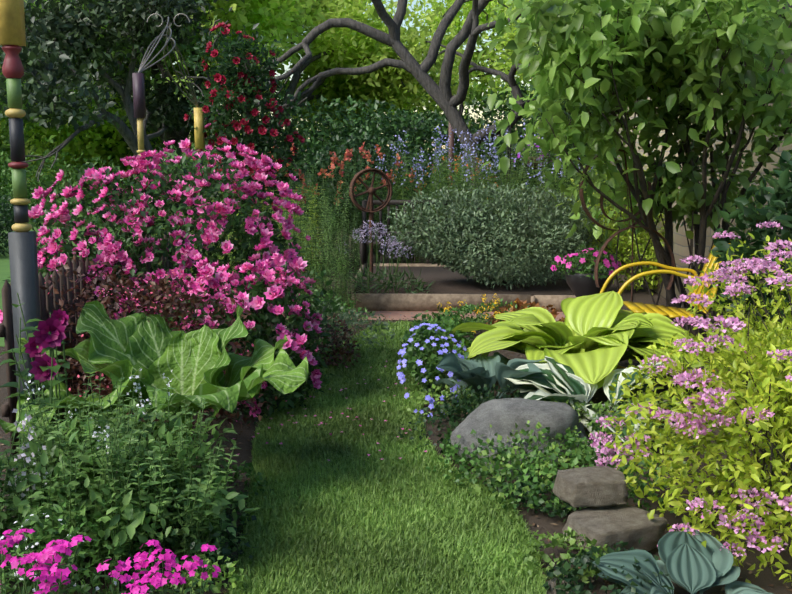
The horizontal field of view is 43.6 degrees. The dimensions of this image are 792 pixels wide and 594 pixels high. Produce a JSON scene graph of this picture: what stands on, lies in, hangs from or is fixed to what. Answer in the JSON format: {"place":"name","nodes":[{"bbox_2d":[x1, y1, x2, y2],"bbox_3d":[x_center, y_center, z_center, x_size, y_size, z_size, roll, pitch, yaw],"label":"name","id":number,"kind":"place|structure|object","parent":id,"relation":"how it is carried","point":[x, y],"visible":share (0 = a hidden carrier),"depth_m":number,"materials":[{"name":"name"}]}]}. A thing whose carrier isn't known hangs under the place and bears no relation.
{"place":"outdoors","nodes":[
{"label":"outdoors","id":0,"kind":"place"},
{"bbox_2d":[0,169,375,346],"bbox_3d":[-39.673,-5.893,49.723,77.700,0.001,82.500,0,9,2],"label":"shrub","id":1,"kind":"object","parent":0,"point":[4,268],"depth_m":16.12,"materials":[{"name":"pink plant"}]},
{"bbox_2d":[0,195,16,256],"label":"hedge","id":2,"kind":"object","parent":1,"relation":"on","point":[9,222],"visible":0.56,"depth_m":14.08,"materials":[{"name":"green plant"}]},
{"bbox_2d":[0,57,122,193],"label":"tree","id":3,"kind":"object","parent":1,"relation":"on","point":[27,128],"visible":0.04,"depth_m":25.13,"materials":[{"name":"green plant"}]},
{"bbox_2d":[0,150,180,225],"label":"hedge","id":4,"kind":"object","parent":1,"relation":"on","point":[50,177],"visible":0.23,"depth_m":20.00,"materials":[{"name":"green plant"}]},
{"bbox_2d":[0,0,244,182],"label":"tree","id":5,"kind":"object","parent":1,"relation":"on","point":[157,75],"visible":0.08,"depth_m":22.96,"materials":[{"name":"green plant"}]},
{"bbox_2d":[132,73,149,236],"bbox_3d":[-2.456,-1.026,9.602,0.090,2.240,0.090,0,9,2],"label":"post","id":6,"kind":"object","parent":1,"relation":"on","point":[138,79],"visible":0.23,"depth_m":9.45,"materials":[{"name":"paint"}]},
{"bbox_2d":[194,108,206,259],"bbox_3d":[-2.204,-1.132,11.196,0.090,1.980,0.090,0,9,2],"label":"post","id":7,"kind":"object","parent":1,"relation":"on","point":[199,129],"visible":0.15,"depth_m":11.05,"materials":[{"name":"paint"}]},
{"bbox_2d":[138,13,198,107],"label":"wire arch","id":8,"kind":"structure","parent":7,"relation":"on","point":[142,67],"depth_m":10.14,"materials":[{"name":"grey metal"}]},
{"bbox_2d":[151,0,539,151],"label":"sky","id":9,"kind":"structure","parent":0,"point":[286,67],"materials":[{"name":"white"}]},
{"bbox_2d":[222,317,547,593],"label":"grass blades","id":10,"kind":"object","parent":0,"point":[373,477],"depth_m":4.40,"materials":[{"name":"green plant"}]},
{"bbox_2d":[266,313,360,367],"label":"shrub","id":11,"kind":"object","parent":10,"relation":"on","point":[341,351],"visible":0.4,"depth_m":6.96,"materials":[{"name":"green plant"}]},
{"bbox_2d":[0,152,791,593],"bbox_3d":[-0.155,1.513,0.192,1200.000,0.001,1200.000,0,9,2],"label":"ground","id":12,"kind":"structure","parent":0,"point":[546,522],"depth_m":4.59,"materials":[{"name":"soil"}]},
{"bbox_2d":[0,438,28,561],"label":"leafy plant","id":13,"kind":"object","parent":12,"relation":"on","point":[8,499],"visible":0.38,"depth_m":3.50,"materials":[{"name":"green plant"}]},
{"bbox_2d":[0,0,44,472],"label":"painted pole","id":14,"kind":"object","parent":12,"relation":"on","point":[23,258],"visible":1,"depth_m":4.37,"materials":[{"name":"paint"}]},
{"bbox_2d":[0,404,45,590],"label":"flower plant","id":15,"kind":"object","parent":12,"relation":"on","point":[29,437],"visible":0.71,"depth_m":3.38,"materials":[{"name":"green plant"}]},
{"bbox_2d":[0,293,72,472],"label":"magenta flower plant","id":16,"kind":"object","parent":12,"relation":"on","point":[45,368],"visible":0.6,"depth_m":4.01,"materials":[{"name":"purple plant"}]},
{"bbox_2d":[0,529,91,593],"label":"phlox","id":17,"kind":"object","parent":12,"relation":"on","point":[46,580],"visible":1,"depth_m":2.91,"materials":[{"name":"pink plant"}]},
{"bbox_2d":[0,501,122,593],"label":"white flower mound","id":18,"kind":"object","parent":12,"relation":"on","point":[94,581],"visible":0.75,"depth_m":3.18,"materials":[{"name":"green plant"}]},
{"bbox_2d":[0,227,174,455],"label":"picket fence","id":19,"kind":"object","parent":12,"relation":"on","point":[47,303],"visible":0.29,"depth_m":5.45,"materials":[{"name":"brown wood"}]},
{"bbox_2d":[0,0,258,215],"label":"dark leaf tree","id":20,"kind":"object","parent":12,"relation":"on","point":[77,30],"visible":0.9,"depth_m":18.87,"materials":[{"name":"green plant"}]},
{"bbox_2d":[0,366,259,593],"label":"mint bush","id":21,"kind":"object","parent":12,"relation":"on","point":[128,500],"visible":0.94,"depth_m":3.52,"materials":[{"name":"green plant"}]},
{"bbox_2d":[0,300,307,467],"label":"plant","id":22,"kind":"object","parent":12,"relation":"on","point":[195,362],"visible":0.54,"depth_m":4.62,"materials":[{"name":"green plant"}]},
{"bbox_2d":[96,539,220,593],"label":"phlox","id":23,"kind":"object","parent":12,"relation":"on","point":[156,580],"visible":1,"depth_m":2.91,"materials":[{"name":"pink plant"}]},
{"bbox_2d":[40,256,282,438],"bbox_3d":[-1.314,0.271,5.145,1.262,1.002,0.815,4,10,27],"label":"bronze plant","id":24,"kind":"object","parent":12,"relation":"on","point":[145,299],"visible":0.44,"depth_m":5.04,"materials":[{"name":"brown plant"}]},
{"bbox_2d":[112,141,221,252],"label":"shrub","id":25,"kind":"object","parent":12,"relation":"on","point":[173,154],"depth_m":12.18,"materials":[{"name":"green plant"}]},
{"bbox_2d":[0,123,339,416],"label":"pink rose bush","id":26,"kind":"object","parent":12,"relation":"on","point":[284,278],"visible":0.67,"depth_m":6.10,"materials":[{"name":"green plant"}]},
{"bbox_2d":[116,513,239,593],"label":"flowering plant","id":27,"kind":"object","parent":12,"relation":"on","point":[215,553],"visible":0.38,"depth_m":3.44,"materials":[{"name":"green plant"}]},
{"bbox_2d":[0,105,392,199],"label":"hedge","id":28,"kind":"object","parent":12,"relation":"on","point":[107,135],"visible":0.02,"depth_m":28.82,"materials":[{"name":"green plant"}]},
{"bbox_2d":[156,553,248,593],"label":"groundcover plants","id":29,"kind":"object","parent":12,"relation":"on","point":[216,588],"visible":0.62,"depth_m":3.38,"materials":[{"name":"green plant"}]},
{"bbox_2d":[153,513,256,571],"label":"leafy plant","id":30,"kind":"object","parent":12,"relation":"on","point":[227,552],"visible":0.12,"depth_m":3.65,"materials":[{"name":"green plant"}]},
{"bbox_2d":[172,488,261,529],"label":"leafy plant","id":31,"kind":"object","parent":12,"relation":"on","point":[243,517],"visible":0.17,"depth_m":4.03,"materials":[{"name":"green plant"}]},
{"bbox_2d":[196,460,274,498],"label":"leafy plant","id":32,"kind":"object","parent":12,"relation":"on","point":[248,471],"visible":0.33,"depth_m":4.43,"materials":[{"name":"green plant"}]},
{"bbox_2d":[0,0,482,205],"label":"tree","id":33,"kind":"object","parent":12,"relation":"on","point":[338,47],"visible":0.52,"depth_m":29.10,"materials":[{"name":"green plant"}]},
{"bbox_2d":[156,186,331,302],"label":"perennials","id":34,"kind":"object","parent":12,"relation":"on","point":[311,228],"visible":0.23,"depth_m":9.79,"materials":[{"name":"green plant"}]},
{"bbox_2d":[127,0,361,173],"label":"tree","id":35,"kind":"object","parent":12,"relation":"on","point":[191,71],"depth_m":28.49,"materials":[{"name":"green plant"}]},
{"bbox_2d":[180,22,314,264],"bbox_3d":[-1.807,-1.677,11.508,1.554,2.964,1.231,5,10,28],"label":"climbing rose","id":36,"kind":"object","parent":12,"relation":"on","point":[245,72],"visible":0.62,"depth_m":11.27,"materials":[{"name":"green plant"}]},
{"bbox_2d":[201,366,305,424],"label":"shrub","id":37,"kind":"object","parent":12,"relation":"on","point":[262,413],"visible":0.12,"depth_m":5.60,"materials":[{"name":"green plant"}]},
{"bbox_2d":[189,182,363,320],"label":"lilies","id":38,"kind":"object","parent":12,"relation":"on","point":[341,266],"visible":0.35,"depth_m":9.04,"materials":[{"name":"green plant"}]},
{"bbox_2d":[242,335,333,398],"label":"rose bush","id":39,"kind":"object","parent":12,"relation":"on","point":[325,376],"visible":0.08,"depth_m":6.26,"materials":[{"name":"green plant"}]},
{"bbox_2d":[4,80,573,187],"bbox_3d":[-2.027,-6.417,39.565,32.421,4.684,4.979,0,9,2],"label":"hedge","id":40,"kind":"object","parent":12,"relation":"on","point":[478,96],"visible":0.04,"depth_m":38.14,"materials":[{"name":"green plant"}]},
{"bbox_2d":[241,291,349,361],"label":"shrub","id":41,"kind":"object","parent":12,"relation":"on","point":[326,326],"visible":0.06,"depth_m":7.16,"materials":[{"name":"green plant"}]},
{"bbox_2d":[182,142,421,273],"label":"perennials","id":42,"kind":"object","parent":12,"relation":"on","point":[340,164],"visible":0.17,"depth_m":12.60,"materials":[{"name":"green plant"}]},
{"bbox_2d":[276,288,374,332],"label":"shrub","id":43,"kind":"object","parent":12,"relation":"on","point":[344,305],"visible":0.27,"depth_m":8.37,"materials":[{"name":"green plant"}]},
{"bbox_2d":[285,300,395,349],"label":"groundcover plants","id":44,"kind":"object","parent":12,"relation":"on","point":[348,320],"visible":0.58,"depth_m":7.65,"materials":[{"name":"green plant"}]},
{"bbox_2d":[166,0,571,221],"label":"tree","id":45,"kind":"object","parent":12,"relation":"on","point":[471,30],"visible":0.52,"depth_m":15.65,"materials":[{"name":"brown plant"}]},
{"bbox_2d":[349,168,391,273],"bbox_3d":[-0.277,-0.764,10.985,0.484,1.314,0.100,-4,9,-23],"label":"wheel ornament","id":46,"kind":"object","parent":12,"relation":"on","point":[371,190],"visible":0.96,"depth_m":10.93,"materials":[{"name":"metal"}]},
{"bbox_2d":[291,129,457,253],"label":"flowering plants","id":47,"kind":"object","parent":12,"relation":"on","point":[322,162],"visible":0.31,"depth_m":14.11,"materials":[{"name":"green plant"}]},
{"bbox_2d":[333,220,433,300],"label":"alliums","id":48,"kind":"object","parent":12,"relation":"on","point":[419,287],"visible":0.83,"depth_m":9.64,"materials":[{"name":"purple plant"}]},
{"bbox_2d":[0,316,791,593],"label":"mulch and litter","id":49,"kind":"object","parent":12,"relation":"on","point":[607,582],"visible":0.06,"depth_m":4.99,"materials":[{"name":"brown soil"}]},
{"bbox_2d":[398,395,501,452],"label":"groundcover plants","id":50,"kind":"object","parent":49,"relation":"on","point":[469,401],"visible":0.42,"depth_m":5.20,"materials":[{"name":"green plant"}]},
{"bbox_2d":[262,95,557,224],"bbox_3d":[0.307,-2.823,20.755,6.299,2.698,3.834,0,9,2],"label":"hedge","id":51,"kind":"object","parent":12,"relation":"on","point":[411,124],"visible":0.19,"depth_m":19.80,"materials":[{"name":"green plant"}]},
{"bbox_2d":[360,200,480,266],"bbox_3d":[0.303,-0.698,11.908,1.450,0.910,0.505,0,9,2],"label":"garden bench","id":52,"kind":"object","parent":12,"relation":"on","point":[363,252],"visible":0.31,"depth_m":12.07,"materials":[{"name":"brown wood"}]},
{"bbox_2d":[422,355,447,375],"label":"flowering plant","id":53,"kind":"object","parent":12,"relation":"on","point":[437,362],"visible":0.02,"depth_m":6.71,"materials":[{"name":"green plant"}]},
{"bbox_2d":[396,305,481,416],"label":"flower plant","id":54,"kind":"object","parent":12,"relation":"on","point":[421,336],"visible":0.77,"depth_m":6.33,"materials":[{"name":"blue plant"}]},
{"bbox_2d":[404,378,489,418],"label":"groundcover plants","id":55,"kind":"object","parent":12,"relation":"on","point":[437,396],"visible":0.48,"depth_m":5.77,"materials":[{"name":"green plant"}]},
{"bbox_2d":[448,96,453,210],"bbox_3d":[0.989,-2.360,17.785,0.140,2.460,0.140,0,9,2],"label":"brown post","id":56,"kind":"object","parent":12,"relation":"on","point":[451,142],"visible":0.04,"depth_m":17.69,"materials":[{"name":"paint"}]},
{"bbox_2d":[442,428,466,465],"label":"plant","id":57,"kind":"object","parent":12,"relation":"on","point":[448,448],"visible":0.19,"depth_m":4.94,"materials":[{"name":"green plant"}]},
{"bbox_2d":[412,155,521,229],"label":"shrub","id":58,"kind":"object","parent":12,"relation":"on","point":[456,167],"visible":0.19,"depth_m":13.94,"materials":[{"name":"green plant"}]},
{"bbox_2d":[432,384,526,428],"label":"ground cover","id":59,"kind":"object","parent":12,"relation":"on","point":[452,419],"visible":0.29,"depth_m":5.42,"materials":[{"name":"green plant"}]},
{"bbox_2d":[434,293,529,333],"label":"marigolds","id":60,"kind":"object","parent":12,"relation":"on","point":[471,308],"visible":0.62,"depth_m":8.15,"materials":[{"name":"orange plant"}]},
{"bbox_2d":[430,352,543,398],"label":"blue hosta","id":61,"kind":"object","parent":12,"relation":"on","point":[481,371],"visible":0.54,"depth_m":5.70,"materials":[{"name":"teal plant"}]},
{"bbox_2d":[382,0,603,185],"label":"tree foliage","id":62,"kind":"object","parent":12,"relation":"on","point":[465,8],"visible":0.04,"depth_m":38.91,"materials":[{"name":"green plant"}]},
{"bbox_2d":[439,429,549,487],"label":"groundcover plants","id":63,"kind":"object","parent":12,"relation":"on","point":[467,471],"visible":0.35,"depth_m":4.57,"materials":[{"name":"green plant"}]},
{"bbox_2d":[282,263,708,320],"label":"stone step","id":64,"kind":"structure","parent":12,"relation":"on","point":[451,287],"depth_m":9.37,"materials":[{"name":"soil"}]},
{"bbox_2d":[385,182,605,289],"bbox_3d":[1.032,-0.635,10.032,2.312,1.084,1.274,0,9,2],"label":"mugo shrub","id":65,"kind":"object","parent":64,"relation":"on","point":[483,237],"visible":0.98,"depth_m":9.92,"materials":[{"name":"green plant"}]},
{"bbox_2d":[373,119,618,269],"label":"perennials","id":66,"kind":"object","parent":12,"relation":"on","point":[463,171],"visible":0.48,"depth_m":12.22,"materials":[{"name":"green plant"}]},
{"bbox_2d":[457,0,563,113],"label":"tree foliage","id":67,"kind":"object","parent":12,"relation":"on","point":[508,64],"depth_m":36.46,"materials":[{"name":"green plant"}]},
{"bbox_2d":[450,398,589,475],"bbox_3d":[0.596,0.654,4.906,0.763,0.334,0.500,-3,9,-21],"label":"boulder","id":68,"kind":"object","parent":12,"relation":"on","point":[503,416],"visible":0.67,"depth_m":4.73,"materials":[{"name":"stone"}]},
{"bbox_2d":[486,297,564,328],"bbox_3d":[1.083,0.176,8.237,0.680,0.313,0.521,0,9,2],"label":"heuchera","id":69,"kind":"object","parent":12,"relation":"on","point":[519,303],"visible":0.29,"depth_m":8.21,"materials":[{"name":"green plant"}]},
{"bbox_2d":[463,81,604,223],"bbox_3d":[6.455,-3.357,19.108,10.767,4.238,3.873,0,9,2],"label":"shrub","id":70,"kind":"object","parent":12,"relation":"on","point":[505,114],"depth_m":18.79,"materials":[{"name":"green plant"}]},
{"bbox_2d":[506,99,564,225],"bbox_3d":[1.829,-1.490,12.983,0.723,2.159,0.579,0,9,2],"label":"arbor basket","id":71,"kind":"object","parent":12,"relation":"on","point":[536,166],"visible":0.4,"depth_m":12.82,"materials":[{"name":"metal"}]},
{"bbox_2d":[501,473,570,516],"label":"groundcover plants","id":72,"kind":"object","parent":12,"relation":"on","point":[564,512],"visible":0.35,"depth_m":4.16,"materials":[{"name":"green plant"}]},
{"bbox_2d":[425,424,673,521],"bbox_3d":[0.691,0.754,4.454,0.824,0.250,1.162,-7,11,-37],"label":"ground cover","id":73,"kind":"object","parent":12,"relation":"on","point":[554,465],"visible":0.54,"depth_m":4.36,"materials":[{"name":"green plant"}]},
{"bbox_2d":[462,420,636,515],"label":"groundcover plants","id":74,"kind":"object","parent":12,"relation":"on","point":[507,465],"visible":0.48,"depth_m":4.34,"materials":[{"name":"green plant"}]},
{"bbox_2d":[508,75,592,157],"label":"hedge","id":75,"kind":"object","parent":12,"relation":"on","point":[533,77],"depth_m":34.18,"materials":[{"name":"green plant"}]},
{"bbox_2d":[511,526,607,590],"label":"groundcover plants","id":76,"kind":"object","parent":12,"relation":"on","point":[561,540],"visible":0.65,"depth_m":3.58,"materials":[{"name":"green plant"}]},
{"bbox_2d":[546,575,577,593],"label":"stone","id":77,"kind":"object","parent":12,"relation":"on","point":[552,584],"visible":0.4,"depth_m":3.40,"materials":[{"name":"stone"}]},
{"bbox_2d":[445,291,702,388],"bbox_3d":[1.149,0.301,6.309,1.480,0.553,1.531,-2,9,-13],"label":"lime hosta","id":78,"kind":"object","parent":12,"relation":"on","point":[592,339],"visible":0.83,"depth_m":6.17,"materials":[{"name":"green plant"}]},
{"bbox_2d":[540,164,616,262],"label":"perennials","id":79,"kind":"object","parent":12,"relation":"on","point":[570,202],"depth_m":13.19,"materials":[{"name":"green plant"}]},
{"bbox_2d":[550,240,621,296],"bbox_3d":[1.585,-0.084,8.273,0.610,0.769,0.652,0,9,2],"label":"petunia pot","id":80,"kind":"object","parent":12,"relation":"on","point":[580,280],"visible":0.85,"depth_m":8.16,"materials":[{"name":"pink plant"}]},
{"bbox_2d":[503,356,698,441],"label":"variegated hosta","id":81,"kind":"object","parent":12,"relation":"on","point":[557,381],"visible":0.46,"depth_m":5.51,"materials":[{"name":"plant"}]},
{"bbox_2d":[542,537,673,593],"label":"groundcover plants","id":82,"kind":"object","parent":12,"relation":"on","point":[585,557],"visible":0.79,"depth_m":3.31,"materials":[{"name":"green plant"}]},
{"bbox_2d":[562,504,666,556],"bbox_3d":[0.820,0.888,3.794,0.339,0.124,0.276,-4,10,-26],"label":"stone","id":83,"kind":"object","parent":12,"relation":"on","point":[632,526],"visible":0.69,"depth_m":3.72,"materials":[{"name":"stone"}]},
{"bbox_2d":[553,466,628,507],"bbox_3d":[0.772,0.740,3.915,0.280,0.112,0.211,-2,9,-12],"label":"stone","id":84,"kind":"object","parent":83,"relation":"on","point":[599,486],"visible":1,"depth_m":3.83,"materials":[{"name":"stone"}]},
{"bbox_2d":[561,154,673,295],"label":"chartreuse shrub","id":85,"kind":"object","parent":12,"relation":"on","point":[649,251],"visible":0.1,"depth_m":10.42,"materials":[{"name":"green plant"}]},
{"bbox_2d":[579,149,674,300],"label":"rusty hoops","id":86,"kind":"object","parent":12,"relation":"on","point":[611,237],"visible":0.77,"depth_m":7.41,"materials":[{"name":"metal"}]},
{"bbox_2d":[544,397,716,468],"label":"ground cover","id":87,"kind":"object","parent":12,"relation":"on","point":[596,406],"visible":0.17,"depth_m":4.91,"materials":[{"name":"green plant"}]},
{"bbox_2d":[477,0,791,347],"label":"tree","id":88,"kind":"object","parent":12,"relation":"on","point":[684,61],"visible":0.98,"depth_m":6.98,"materials":[{"name":"green plant"}]},
{"bbox_2d":[536,0,791,308],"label":"brick building","id":89,"kind":"structure","parent":12,"relation":"on","point":[680,248],"depth_m":9.52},
{"bbox_2d":[600,238,730,372],"bbox_3d":[1.874,0.043,6.987,0.886,0.893,0.528,0,9,2],"label":"yellow chair","id":90,"kind":"object","parent":12,"relation":"on","point":[671,312],"visible":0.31,"depth_m":6.99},
{"bbox_2d":[592,528,772,593],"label":"blue hosta","id":91,"kind":"object","parent":12,"relation":"on","point":[690,563],"visible":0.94,"depth_m":3.31,"materials":[{"name":"teal plant"}]},
{"bbox_2d":[587,221,791,583],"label":"spirea","id":92,"kind":"object","parent":12,"relation":"on","point":[764,371],"visible":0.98,"depth_m":3.81,"materials":[{"name":"yellow plant"}]},
{"bbox_2d":[708,150,791,344],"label":"dark shrub","id":93,"kind":"object","parent":12,"relation":"on","point":[778,198],"visible":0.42,"depth_m":5.96,"materials":[{"name":"green plant"}]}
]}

